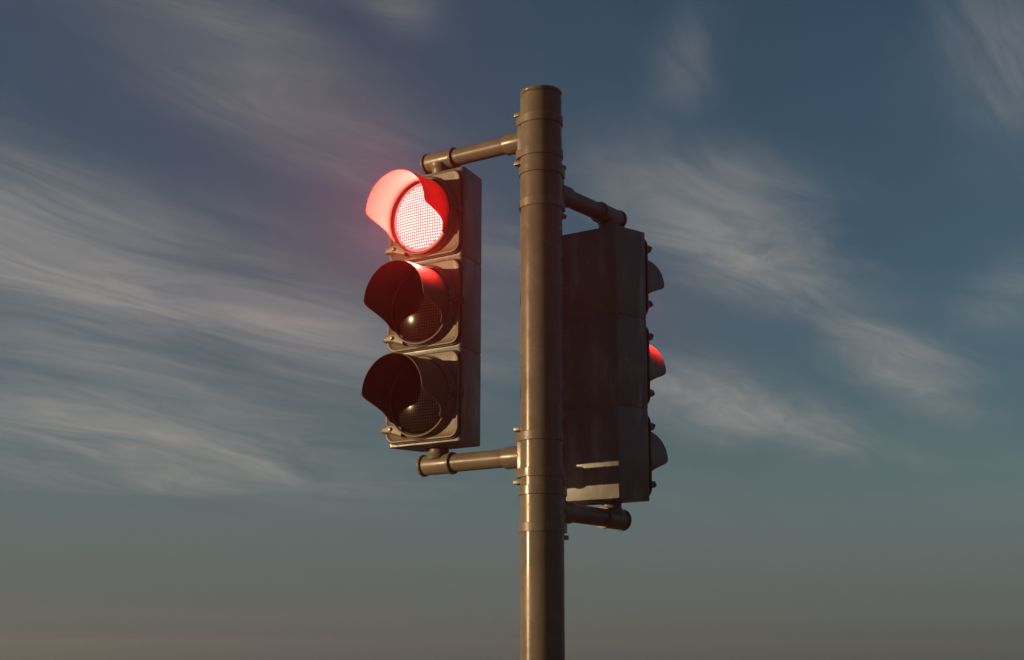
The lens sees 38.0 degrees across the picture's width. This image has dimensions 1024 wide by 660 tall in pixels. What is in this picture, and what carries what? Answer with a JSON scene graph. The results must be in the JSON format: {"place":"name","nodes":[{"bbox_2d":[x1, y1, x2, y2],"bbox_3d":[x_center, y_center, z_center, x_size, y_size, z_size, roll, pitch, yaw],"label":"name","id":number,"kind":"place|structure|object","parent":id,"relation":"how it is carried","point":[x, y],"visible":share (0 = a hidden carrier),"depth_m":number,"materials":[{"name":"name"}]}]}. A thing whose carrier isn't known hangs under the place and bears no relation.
{"place":"outdoors","nodes":[
{"label":"outdoors","id":0,"kind":"place"},
{"bbox_2d":[0,0,1023,659],"label":"sky","id":1,"kind":"structure","parent":0,"point":[826,196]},
{"label":"ground","id":2,"kind":"structure","parent":0,"visible":0},
{"bbox_2d":[520,85,564,659],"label":"traffic pole","id":3,"kind":"object","parent":2,"relation":"on","point":[542,602],"visible":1,"depth_m":4.09,"materials":[{"name":"metal"}]},
{"bbox_2d":[416,427,564,484],"bbox_3d":[-0.059,0.367,4.194,0.475,0.159,0.127,-9,-15,35],"label":"mounting bracket","id":4,"kind":"object","parent":3,"relation":"attached to","point":[439,460],"visible":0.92,"depth_m":4.15,"materials":[{"name":"metal"}]},
{"bbox_2d":[361,167,481,451],"bbox_3d":[-0.259,-0.069,4.313,0.287,0.812,0.274,-9,-15,35],"label":"traffic light","id":5,"kind":"object","parent":4,"relation":"attached to","point":[421,388],"visible":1,"depth_m":4.28,"materials":[{"name":"paint"}]},
{"bbox_2d":[381,350,463,444],"bbox_3d":[-0.262,0.193,4.253,0.287,0.256,0.038,-9,-15,35],"label":"door","id":6,"kind":"structure","parent":5,"relation":"in","point":[450,361],"depth_m":4.20,"materials":[{"name":"paint"}]},
{"bbox_2d":[383,258,463,352],"bbox_3d":[-0.261,-0.069,4.311,0.287,0.256,0.038,-9,-15,35],"label":"door","id":7,"kind":"structure","parent":5,"relation":"in","point":[450,333],"depth_m":4.26,"materials":[{"name":"paint"}]},
{"bbox_2d":[385,169,464,262],"bbox_3d":[-0.261,-0.331,4.369,0.287,0.256,0.038,-9,-15,35],"label":"door","id":8,"kind":"structure","parent":5,"relation":"in","point":[451,242],"depth_m":4.31,"materials":[{"name":"paint"}]},
{"bbox_2d":[420,110,562,174],"bbox_3d":[-0.059,-0.530,4.394,0.479,0.159,0.127,-9,-15,35],"label":"mounting bracket","id":9,"kind":"object","parent":3,"relation":"attached to","point":[454,157],"visible":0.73,"depth_m":4.35,"materials":[{"name":"metal"}]},
{"bbox_2d":[519,161,626,227],"bbox_3d":[0.181,-0.374,4.393,0.127,0.159,0.460,-9,-15,35],"label":"mounting bracket","id":10,"kind":"object","parent":3,"relation":"attached to","point":[601,214],"visible":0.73,"depth_m":4.32,"materials":[{"name":"metal"}]},
{"bbox_2d":[519,481,631,539],"bbox_3d":[0.179,0.520,4.194,0.127,0.159,0.459,-9,-15,35],"label":"mounting bracket","id":11,"kind":"object","parent":3,"relation":"attached to","point":[612,515],"visible":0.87,"depth_m":4.12,"materials":[{"name":"metal"}]},
{"bbox_2d":[562,225,667,505],"bbox_3d":[0.300,0.119,4.463,0.287,0.812,0.274,-9,-15,35],"label":"traffic light","id":12,"kind":"object","parent":11,"relation":"attached to","point":[613,367],"visible":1,"depth_m":4.35,"materials":[{"name":"paint"}]},
{"bbox_2d":[645,240,652,314],"bbox_3d":[0.301,-0.141,4.528,0.287,0.256,0.038,-9,-15,35],"label":"door","id":13,"kind":"structure","parent":12,"relation":"in","point":[649,304],"depth_m":4.44,"materials":[{"name":"paint"}]},
{"bbox_2d":[646,326,654,402],"bbox_3d":[0.301,0.121,4.470,0.287,0.256,0.038,-9,-15,35],"label":"door","id":14,"kind":"structure","parent":12,"relation":"in","point":[649,336],"depth_m":4.38,"materials":[{"name":"paint"}]},
{"bbox_2d":[648,416,656,495],"bbox_3d":[0.300,0.383,4.412,0.287,0.256,0.038,-9,-15,35],"label":"door","id":15,"kind":"structure","parent":12,"relation":"in","point":[651,426],"depth_m":4.32,"materials":[{"name":"paint"}]}
]}

